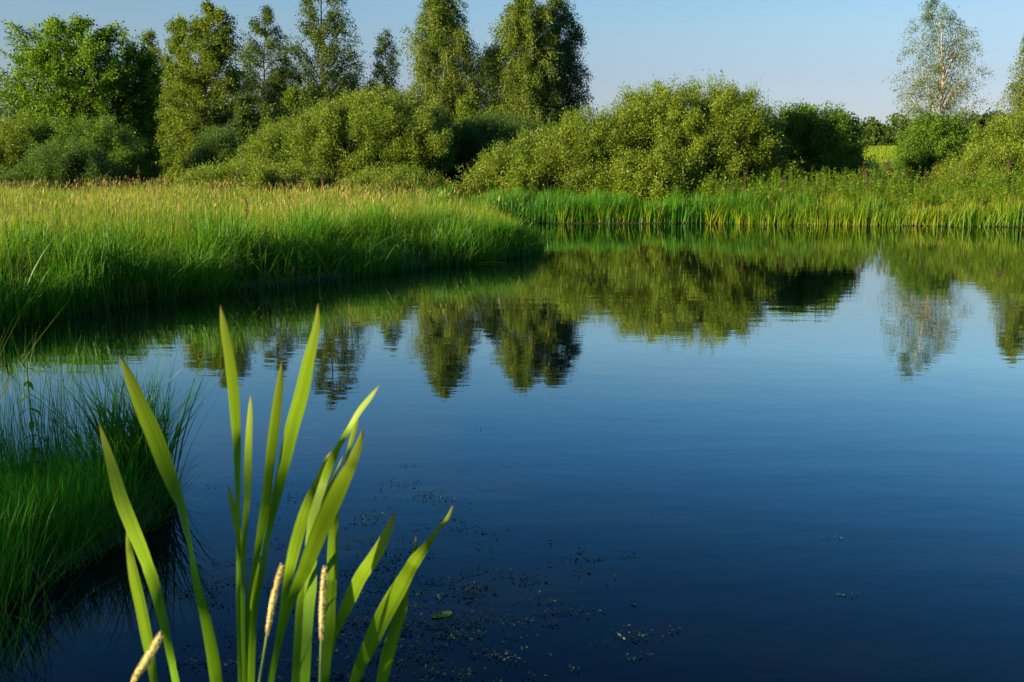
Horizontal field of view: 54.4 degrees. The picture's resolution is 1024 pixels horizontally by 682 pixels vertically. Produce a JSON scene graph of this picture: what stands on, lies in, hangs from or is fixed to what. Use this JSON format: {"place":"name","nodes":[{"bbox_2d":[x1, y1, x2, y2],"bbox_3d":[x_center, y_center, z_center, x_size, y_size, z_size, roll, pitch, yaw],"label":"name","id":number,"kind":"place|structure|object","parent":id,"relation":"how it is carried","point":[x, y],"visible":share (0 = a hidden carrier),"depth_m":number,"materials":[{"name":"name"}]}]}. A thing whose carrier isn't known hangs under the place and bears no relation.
{"place":"outdoors","nodes":[
{"label":"outdoors","id":0,"kind":"place"},
{"bbox_2d":[0,223,1023,681],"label":"water","id":1,"kind":"structure","parent":0,"point":[688,413],"depth_m":6.18,"materials":[{"name":"liquid"}]},
{"bbox_2d":[0,310,55,426],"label":"rush clump","id":2,"kind":"object","parent":1,"relation":"on","point":[18,365],"visible":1,"depth_m":5.26,"materials":[{"name":"green plant"}]},
{"bbox_2d":[0,560,92,680],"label":"grass tussock","id":3,"kind":"object","parent":1,"relation":"on","point":[17,637],"depth_m":3.67,"materials":[{"name":"plant"}]},
{"bbox_2d":[0,323,131,485],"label":"rush clump","id":4,"kind":"object","parent":1,"relation":"on","point":[51,432],"visible":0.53,"depth_m":5.22,"materials":[{"name":"green plant"}]},
{"bbox_2d":[0,480,148,645],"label":"grass tussock","id":5,"kind":"object","parent":1,"relation":"on","point":[26,572],"depth_m":3.79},
{"bbox_2d":[1,345,223,500],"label":"sedge tussock","id":6,"kind":"object","parent":1,"relation":"on","point":[112,435],"visible":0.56,"depth_m":5.24,"materials":[{"name":"green plant"}]},
{"bbox_2d":[432,611,451,617],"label":"floating leaf","id":7,"kind":"object","parent":1,"relation":"on","point":[443,614],"visible":1,"depth_m":3.95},
{"bbox_2d":[46,384,857,681],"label":"pondweed","id":8,"kind":"object","parent":1,"relation":"on","point":[418,654],"visible":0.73,"depth_m":3.93,"materials":[{"name":"green plant"}]},
{"bbox_2d":[0,148,1023,595],"bbox_3d":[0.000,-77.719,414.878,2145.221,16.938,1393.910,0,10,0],"label":"ground","id":9,"kind":"structure","parent":0,"point":[322,276],"depth_m":14.61,"materials":[{"name":"soil"}]},
{"bbox_2d":[0,108,56,191],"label":"willow bush","id":10,"kind":"object","parent":9,"relation":"on","point":[8,138],"visible":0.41,"depth_m":43.16,"materials":[{"name":"green plant"}]},
{"bbox_2d":[17,353,45,476],"bbox_3d":[-2.508,0.489,5.206,0.145,0.862,0.134,7,12,35],"label":"leafy stem","id":11,"kind":"object","parent":9,"relation":"on","point":[31,423],"visible":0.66,"depth_m":5.17,"materials":[{"name":"green plant"}]},
{"bbox_2d":[0,128,128,191],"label":"willow bush","id":12,"kind":"object","parent":9,"relation":"on","point":[74,160],"visible":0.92,"depth_m":39.56,"materials":[{"name":"green plant"}]},
{"bbox_2d":[0,428,141,605],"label":"grass tussock","id":13,"kind":"object","parent":9,"relation":"on","point":[5,525],"depth_m":4.59,"materials":[{"name":"plant"}]},
{"bbox_2d":[0,104,172,191],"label":"willow bush","id":14,"kind":"object","parent":9,"relation":"on","point":[117,140],"visible":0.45,"depth_m":44.16,"materials":[{"name":"green plant"}]},
{"bbox_2d":[0,12,182,183],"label":"maple tree","id":15,"kind":"object","parent":9,"relation":"on","point":[86,86],"visible":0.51,"depth_m":60.22,"materials":[{"name":"green plant"}]},
{"bbox_2d":[0,417,230,606],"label":"shore turf","id":16,"kind":"structure","parent":9,"relation":"on","point":[137,496],"depth_m":4.64,"materials":[{"name":"green plant"}]},
{"bbox_2d":[97,40,167,180],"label":"maple tree","id":17,"kind":"object","parent":9,"relation":"on","point":[144,62],"visible":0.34,"depth_m":64.45,"materials":[{"name":"green plant"}]},
{"bbox_2d":[131,632,163,681],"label":"grass stalk","id":18,"kind":"object","parent":9,"relation":"on","point":[149,654],"depth_m":0.92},
{"bbox_2d":[136,28,168,184],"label":"aspen tree","id":19,"kind":"object","parent":9,"relation":"on","point":[149,36],"visible":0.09,"depth_m":67.40,"materials":[{"name":"green plant"}]},
{"bbox_2d":[99,355,222,681],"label":"cattail","id":20,"kind":"object","parent":9,"relation":"on","point":[155,438],"visible":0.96,"depth_m":1.28,"materials":[{"name":"green plant"}]},
{"bbox_2d":[152,12,196,184],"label":"aspen tree","id":21,"kind":"object","parent":9,"relation":"on","point":[171,46],"visible":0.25,"depth_m":57.99,"materials":[{"name":"green plant"}]},
{"bbox_2d":[157,0,254,184],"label":"aspen tree","id":22,"kind":"object","parent":9,"relation":"on","point":[216,49],"visible":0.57,"depth_m":54.52,"materials":[{"name":"green plant"}]},
{"bbox_2d":[175,119,247,174],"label":"willow bush","id":23,"kind":"object","parent":9,"relation":"on","point":[217,144],"visible":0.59,"depth_m":48.40,"materials":[{"name":"green plant"}]},
{"bbox_2d":[226,90,260,147],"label":"sapling","id":24,"kind":"object","parent":9,"relation":"on","point":[243,111],"visible":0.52,"depth_m":51.49,"materials":[{"name":"green plant"}]},
{"bbox_2d":[169,151,339,194],"bbox_3d":[-10.108,-6.227,38.565,7.180,2.270,5.910,0,10,0],"label":"thicket","id":25,"kind":"object","parent":9,"relation":"on","point":[255,173],"visible":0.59,"depth_m":36.94,"materials":[{"name":"green plant"}]},
{"bbox_2d":[0,181,534,304],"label":"meadow grass","id":26,"kind":"structure","parent":9,"relation":"on","point":[157,218],"depth_m":20.75,"materials":[{"name":"plant"}]},
{"bbox_2d":[232,4,304,131],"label":"alder tree","id":27,"kind":"object","parent":9,"relation":"on","point":[267,12],"visible":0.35,"depth_m":63.38,"materials":[{"name":"green plant"}]},
{"bbox_2d":[251,101,286,138],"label":"sapling","id":28,"kind":"object","parent":9,"relation":"on","point":[270,111],"visible":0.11,"depth_m":51.42,"materials":[{"name":"green plant"}]},
{"bbox_2d":[220,304,319,681],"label":"cattail","id":29,"kind":"object","parent":9,"relation":"on","point":[246,620],"visible":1,"depth_m":1.24,"materials":[{"name":"green plant"}]},
{"bbox_2d":[258,563,284,681],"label":"grass stalk","id":30,"kind":"object","parent":9,"relation":"on","point":[274,595],"depth_m":1.11,"materials":[{"name":"plant"}]},
{"bbox_2d":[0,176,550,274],"bbox_3d":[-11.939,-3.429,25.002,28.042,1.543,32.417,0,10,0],"label":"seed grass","id":31,"kind":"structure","parent":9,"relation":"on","point":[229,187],"depth_m":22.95,"materials":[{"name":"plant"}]},
{"bbox_2d":[1,236,552,326],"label":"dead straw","id":32,"kind":"object","parent":9,"relation":"on","point":[291,270],"visible":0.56,"depth_m":15.40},
{"bbox_2d":[255,55,312,115],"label":"alder tree","id":33,"kind":"object","parent":9,"relation":"on","point":[268,73],"visible":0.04,"depth_m":65.57,"materials":[{"name":"green plant"}]},
{"bbox_2d":[277,82,300,127],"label":"sapling","id":34,"kind":"object","parent":9,"relation":"on","point":[288,99],"visible":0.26,"depth_m":52.33,"materials":[{"name":"green plant"}]},
{"bbox_2d":[0,194,588,331],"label":"bank grass","id":35,"kind":"structure","parent":9,"relation":"on","point":[45,296],"depth_m":14.76,"materials":[{"name":"plant"}]},
{"bbox_2d":[295,82,321,119],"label":"sapling","id":36,"kind":"object","parent":9,"relation":"on","point":[305,93],"visible":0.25,"depth_m":50.38,"materials":[{"name":"green plant"}]},
{"bbox_2d":[319,168,324,192],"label":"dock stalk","id":37,"kind":"object","parent":9,"relation":"on","point":[322,177],"visible":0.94,"depth_m":28.90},
{"bbox_2d":[318,565,327,681],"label":"grass stalk","id":38,"kind":"object","parent":9,"relation":"on","point":[322,599],"depth_m":1.10,"materials":[{"name":"plant"}]},
{"bbox_2d":[272,0,376,162],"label":"alder tree","id":39,"kind":"object","parent":9,"relation":"on","point":[321,46],"visible":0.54,"depth_m":61.28,"materials":[{"name":"green plant"}]},
{"bbox_2d":[267,385,394,681],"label":"cattail","id":40,"kind":"object","parent":9,"relation":"on","point":[318,515],"visible":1,"depth_m":1.22,"materials":[{"name":"green plant"}]},
{"bbox_2d":[304,75,377,103],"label":"alder tree","id":41,"kind":"object","parent":9,"relation":"on","point":[358,85],"visible":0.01,"depth_m":64.53,"materials":[{"name":"green plant"}]},
{"bbox_2d":[220,76,463,188],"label":"willow bush","id":42,"kind":"object","parent":9,"relation":"on","point":[361,128],"visible":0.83,"depth_m":40.85,"materials":[{"name":"green plant"}]},
{"bbox_2d":[317,160,450,196],"bbox_3d":[-4.587,-5.683,36.633,5.556,2.278,4.586,0,10,0],"label":"thicket","id":43,"kind":"object","parent":9,"relation":"on","point":[399,174],"visible":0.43,"depth_m":35.96,"materials":[{"name":"green plant"}]},
{"bbox_2d":[364,29,405,98],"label":"alder tree","id":44,"kind":"object","parent":9,"relation":"on","point":[381,68],"visible":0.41,"depth_m":67.55,"materials":[{"name":"green plant"}]},
{"bbox_2d":[349,505,453,681],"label":"cattail","id":45,"kind":"object","parent":9,"relation":"on","point":[394,601],"visible":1,"depth_m":1.27,"materials":[{"name":"green plant"}]},
{"bbox_2d":[403,91,420,118],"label":"sapling","id":46,"kind":"object","parent":9,"relation":"on","point":[411,99],"visible":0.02,"depth_m":52.44,"materials":[{"name":"green plant"}]},
{"bbox_2d":[397,0,489,183],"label":"birch tree","id":47,"kind":"object","parent":9,"relation":"on","point":[451,82],"visible":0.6,"depth_m":58.05,"materials":[{"name":"green plant"}]},
{"bbox_2d":[428,100,475,188],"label":"willow bush","id":48,"kind":"object","parent":9,"relation":"on","point":[453,172],"visible":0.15,"depth_m":45.38,"materials":[{"name":"green plant"}]},
{"bbox_2d":[450,92,484,179],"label":"sapling","id":49,"kind":"object","parent":9,"relation":"on","point":[465,104],"visible":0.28,"depth_m":48.48,"materials":[{"name":"green plant"}]},
{"bbox_2d":[466,42,502,115],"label":"alder tree","id":50,"kind":"object","parent":9,"relation":"on","point":[482,100],"visible":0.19,"depth_m":65.54,"materials":[{"name":"green plant"}]},
{"bbox_2d":[482,104,511,137],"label":"sapling","id":51,"kind":"object","parent":9,"relation":"on","point":[491,111],"visible":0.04,"depth_m":50.54,"materials":[{"name":"green plant"}]},
{"bbox_2d":[448,105,556,189],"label":"willow bush","id":52,"kind":"object","parent":9,"relation":"on","point":[472,139],"visible":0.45,"depth_m":44.88,"materials":[{"name":"green plant"}]},
{"bbox_2d":[0,177,1023,207],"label":"rough grass","id":53,"kind":"structure","parent":9,"relation":"on","point":[142,186],"depth_m":34.79,"materials":[{"name":"plant"}]},
{"bbox_2d":[476,0,568,135],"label":"birch tree","id":54,"kind":"object","parent":9,"relation":"on","point":[523,85],"visible":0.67,"depth_m":58.27,"materials":[{"name":"green plant"}]},
{"bbox_2d":[442,98,642,198],"bbox_3d":[1.276,-6.852,36.983,7.899,4.202,6.693,0,10,0],"label":"willow bush","id":55,"kind":"object","parent":9,"relation":"on","point":[550,156],"visible":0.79,"depth_m":35.48,"materials":[{"name":"green plant"}]},
{"bbox_2d":[552,200,569,222],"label":"reed tuft","id":56,"kind":"object","parent":9,"relation":"on","point":[561,216],"visible":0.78,"depth_m":32.24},
{"bbox_2d":[536,0,595,134],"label":"birch tree","id":57,"kind":"object","parent":9,"relation":"on","point":[562,19],"visible":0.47,"depth_m":60.79,"materials":[{"name":"green plant"}]},
{"bbox_2d":[559,203,578,222],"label":"reed tuft","id":58,"kind":"object","parent":9,"relation":"on","point":[573,218],"visible":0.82,"depth_m":32.24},
{"bbox_2d":[593,199,611,221],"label":"reed tuft","id":59,"kind":"object","parent":9,"relation":"on","point":[601,212],"visible":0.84,"depth_m":32.27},
{"bbox_2d":[596,199,618,221],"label":"reed tuft","id":60,"kind":"object","parent":9,"relation":"on","point":[607,213],"visible":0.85,"depth_m":32.24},
{"bbox_2d":[398,178,820,224],"bbox_3d":[2.725,-4.764,33.405,14.316,1.523,8.134,0,10,0],"label":"reed bed","id":61,"kind":"object","parent":9,"relation":"on","point":[678,208],"visible":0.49,"depth_m":32.51,"materials":[{"name":"green plant"}]},
{"bbox_2d":[619,202,635,221],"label":"reed tuft","id":62,"kind":"object","parent":9,"relation":"on","point":[627,217],"visible":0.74,"depth_m":32.30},
{"bbox_2d":[636,197,661,222],"bbox_3d":[4.436,-4.256,32.408,1.018,1.010,0.867,-7,12,-36],"label":"reed tuft","id":63,"kind":"object","parent":9,"relation":"on","point":[646,214],"visible":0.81,"depth_m":32.24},
{"bbox_2d":[648,202,668,222],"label":"reed tuft","id":64,"kind":"object","parent":9,"relation":"on","point":[658,210],"visible":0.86,"depth_m":32.28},
{"bbox_2d":[582,139,738,202],"bbox_3d":[5.142,-5.801,35.062,5.444,2.602,4.463,0,10,0],"label":"willow bush","id":65,"kind":"object","parent":9,"relation":"on","point":[649,175],"visible":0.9,"depth_m":33.94,"materials":[{"name":"green plant"}]},
{"bbox_2d":[597,69,805,188],"bbox_3d":[6.897,-7.647,37.618,8.340,5.265,7.162,0,10,0],"label":"willow bush","id":66,"kind":"object","parent":9,"relation":"on","point":[719,129],"visible":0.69,"depth_m":35.95,"materials":[{"name":"green plant"}]},
{"bbox_2d":[700,197,724,222],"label":"reed tuft","id":67,"kind":"object","parent":9,"relation":"on","point":[708,218],"visible":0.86,"depth_m":32.30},
{"bbox_2d":[714,205,728,222],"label":"reed tuft","id":68,"kind":"object","parent":9,"relation":"on","point":[720,220],"visible":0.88,"depth_m":32.26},
{"bbox_2d":[731,202,751,223],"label":"reed tuft","id":69,"kind":"object","parent":9,"relation":"on","point":[737,219],"visible":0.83,"depth_m":32.03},
{"bbox_2d":[745,207,758,223],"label":"reed tuft","id":70,"kind":"object","parent":9,"relation":"on","point":[749,221],"visible":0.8,"depth_m":31.92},
{"bbox_2d":[755,209,767,223],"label":"reed tuft","id":71,"kind":"object","parent":9,"relation":"on","point":[761,219],"visible":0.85,"depth_m":31.84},
{"bbox_2d":[760,204,782,223],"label":"reed tuft","id":72,"kind":"object","parent":9,"relation":"on","point":[770,218],"visible":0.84,"depth_m":31.77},
{"bbox_2d":[772,206,784,223],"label":"reed tuft","id":73,"kind":"object","parent":9,"relation":"on","point":[780,218],"visible":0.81,"depth_m":31.70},
{"bbox_2d":[781,206,794,223],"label":"reed tuft","id":74,"kind":"object","parent":9,"relation":"on","point":[784,214],"visible":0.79,"depth_m":31.65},
{"bbox_2d":[790,208,802,224],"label":"reed tuft","id":75,"kind":"object","parent":9,"relation":"on","point":[796,216],"visible":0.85,"depth_m":31.62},
{"bbox_2d":[595,108,1004,137],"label":"distant wood","id":76,"kind":"object","parent":9,"relation":"on","point":[894,126],"visible":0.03,"depth_m":251.75,"materials":[{"name":"plant"}]},
{"bbox_2d":[790,202,814,224],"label":"reed tuft","id":77,"kind":"object","parent":9,"relation":"on","point":[806,217],"visible":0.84,"depth_m":31.53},
{"bbox_2d":[804,199,824,224],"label":"reed tuft","id":78,"kind":"object","parent":9,"relation":"on","point":[813,215],"visible":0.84,"depth_m":31.48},
{"bbox_2d":[814,204,828,224],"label":"reed tuft","id":79,"kind":"object","parent":9,"relation":"on","point":[820,219],"visible":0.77,"depth_m":31.47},
{"bbox_2d":[766,98,879,191],"bbox_3d":[12.218,-7.679,40.319,5.171,4.238,4.745,0,10,0],"label":"alder bush","id":80,"kind":"object","parent":9,"relation":"on","point":[831,140],"visible":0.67,"depth_m":39.06,"materials":[{"name":"green plant"}]},
{"bbox_2d":[816,199,841,224],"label":"reed tuft","id":81,"kind":"object","parent":9,"relation":"on","point":[831,220],"visible":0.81,"depth_m":31.43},
{"bbox_2d":[828,206,850,224],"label":"reed tuft","id":82,"kind":"object","parent":9,"relation":"on","point":[837,220],"visible":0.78,"depth_m":31.38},
{"bbox_2d":[838,205,857,224],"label":"reed tuft","id":83,"kind":"object","parent":9,"relation":"on","point":[845,221],"visible":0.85,"depth_m":31.32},
{"bbox_2d":[841,203,866,224],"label":"reed tuft","id":84,"kind":"object","parent":9,"relation":"on","point":[860,217],"visible":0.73,"depth_m":31.25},
{"bbox_2d":[696,165,1023,214],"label":"bank herbs","id":85,"kind":"object","parent":9,"relation":"on","point":[777,186],"visible":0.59,"depth_m":33.02,"materials":[{"name":"green plant"}]},
{"bbox_2d":[698,177,1023,226],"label":"shore grass","id":86,"kind":"structure","parent":9,"relation":"on","point":[948,207],"depth_m":31.53,"materials":[{"name":"plant"}]},
{"bbox_2d":[862,161,867,186],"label":"dock stalk","id":87,"kind":"object","parent":9,"relation":"on","point":[864,170],"visible":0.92,"depth_m":32.98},
{"bbox_2d":[858,204,876,224],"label":"reed tuft","id":88,"kind":"object","parent":9,"relation":"on","point":[862,222],"visible":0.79,"depth_m":31.20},
{"bbox_2d":[868,208,879,224],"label":"reed tuft","id":89,"kind":"object","parent":9,"relation":"on","point":[874,221],"visible":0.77,"depth_m":31.19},
{"bbox_2d":[860,142,898,165],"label":"field grass","id":90,"kind":"structure","parent":9,"relation":"on","point":[883,150],"depth_m":164.09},
{"bbox_2d":[862,121,898,146],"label":"field tree","id":91,"kind":"object","parent":9,"relation":"on","point":[881,134],"visible":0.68,"depth_m":218.19,"materials":[{"name":"green plant"}]},
{"bbox_2d":[863,154,898,186],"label":"willow bush","id":92,"kind":"object","parent":9,"relation":"on","point":[873,164],"visible":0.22,"depth_m":53.75,"materials":[{"name":"green plant"}]},
{"bbox_2d":[876,210,889,224],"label":"reed tuft","id":93,"kind":"object","parent":9,"relation":"on","point":[884,222],"visible":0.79,"depth_m":31.16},
{"bbox_2d":[882,161,888,184],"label":"dock stalk","id":94,"kind":"object","parent":9,"relation":"on","point":[885,169],"visible":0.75,"depth_m":35.07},
{"bbox_2d":[882,204,903,225],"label":"reed tuft","id":95,"kind":"object","parent":9,"relation":"on","point":[891,218],"visible":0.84,"depth_m":31.11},
{"bbox_2d":[893,210,910,225],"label":"reed tuft","id":96,"kind":"object","parent":9,"relation":"on","point":[901,217],"visible":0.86,"depth_m":31.04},
{"bbox_2d":[899,209,917,224],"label":"reed tuft","id":97,"kind":"object","parent":9,"relation":"on","point":[911,219],"visible":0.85,"depth_m":31.01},
{"bbox_2d":[909,207,929,225],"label":"reed tuft","id":98,"kind":"object","parent":9,"relation":"on","point":[921,220],"visible":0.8,"depth_m":30.92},
{"bbox_2d":[914,210,933,225],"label":"reed tuft","id":99,"kind":"object","parent":9,"relation":"on","point":[924,222],"visible":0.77,"depth_m":30.91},
{"bbox_2d":[887,103,973,188],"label":"alder bush","id":100,"kind":"object","parent":9,"relation":"on","point":[928,143],"visible":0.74,"depth_m":45.34,"materials":[{"name":"green plant"}]},
{"bbox_2d":[924,203,946,225],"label":"reed tuft","id":101,"kind":"object","parent":9,"relation":"on","point":[933,218],"visible":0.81,"depth_m":30.85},
{"bbox_2d":[882,0,997,135],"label":"birch tree","id":102,"kind":"object","parent":9,"relation":"on","point":[938,84],"visible":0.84,"depth_m":68.25,"materials":[{"name":"green plant"}]},
{"bbox_2d":[950,210,968,225],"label":"reed tuft","id":103,"kind":"object","parent":9,"relation":"on","point":[958,224],"visible":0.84,"depth_m":30.73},
{"bbox_2d":[962,203,983,225],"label":"reed tuft","id":104,"kind":"object","parent":9,"relation":"on","point":[972,215],"visible":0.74,"depth_m":30.66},
{"bbox_2d":[924,134,1023,190],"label":"willow bush","id":105,"kind":"object","parent":9,"relation":"on","point":[988,156],"visible":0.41,"depth_m":38.77,"materials":[{"name":"green plant"}]},
{"bbox_2d":[965,206,988,225],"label":"reed tuft","id":106,"kind":"object","parent":9,"relation":"on","point":[979,217],"visible":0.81,"depth_m":30.62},
{"bbox_2d":[970,113,998,130],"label":"field tree","id":107,"kind":"object","parent":9,"relation":"on","point":[985,118],"visible":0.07,"depth_m":219.04,"materials":[{"name":"green plant"}]},
{"bbox_2d":[957,107,1023,165],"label":"alder bush","id":108,"kind":"object","parent":9,"relation":"on","point":[1004,129],"visible":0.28,"depth_m":44.41,"materials":[{"name":"green plant"}]},
{"bbox_2d":[982,206,999,225],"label":"reed tuft","id":109,"kind":"object","parent":9,"relation":"on","point":[992,215],"visible":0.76,"depth_m":30.57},
{"bbox_2d":[990,201,1012,225],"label":"reed tuft","id":110,"kind":"object","parent":9,"relation":"on","point":[997,208],"visible":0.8,"depth_m":30.48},
{"bbox_2d":[987,33,1023,146],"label":"birch tree","id":111,"kind":"object","parent":9,"relation":"on","point":[1019,99],"visible":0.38,"depth_m":64.35,"materials":[{"name":"green plant"}]},
{"bbox_2d":[0,0,1023,136],"label":"sky","id":112,"kind":"structure","parent":0,"point":[817,52],"materials":[{"name":"blue"}]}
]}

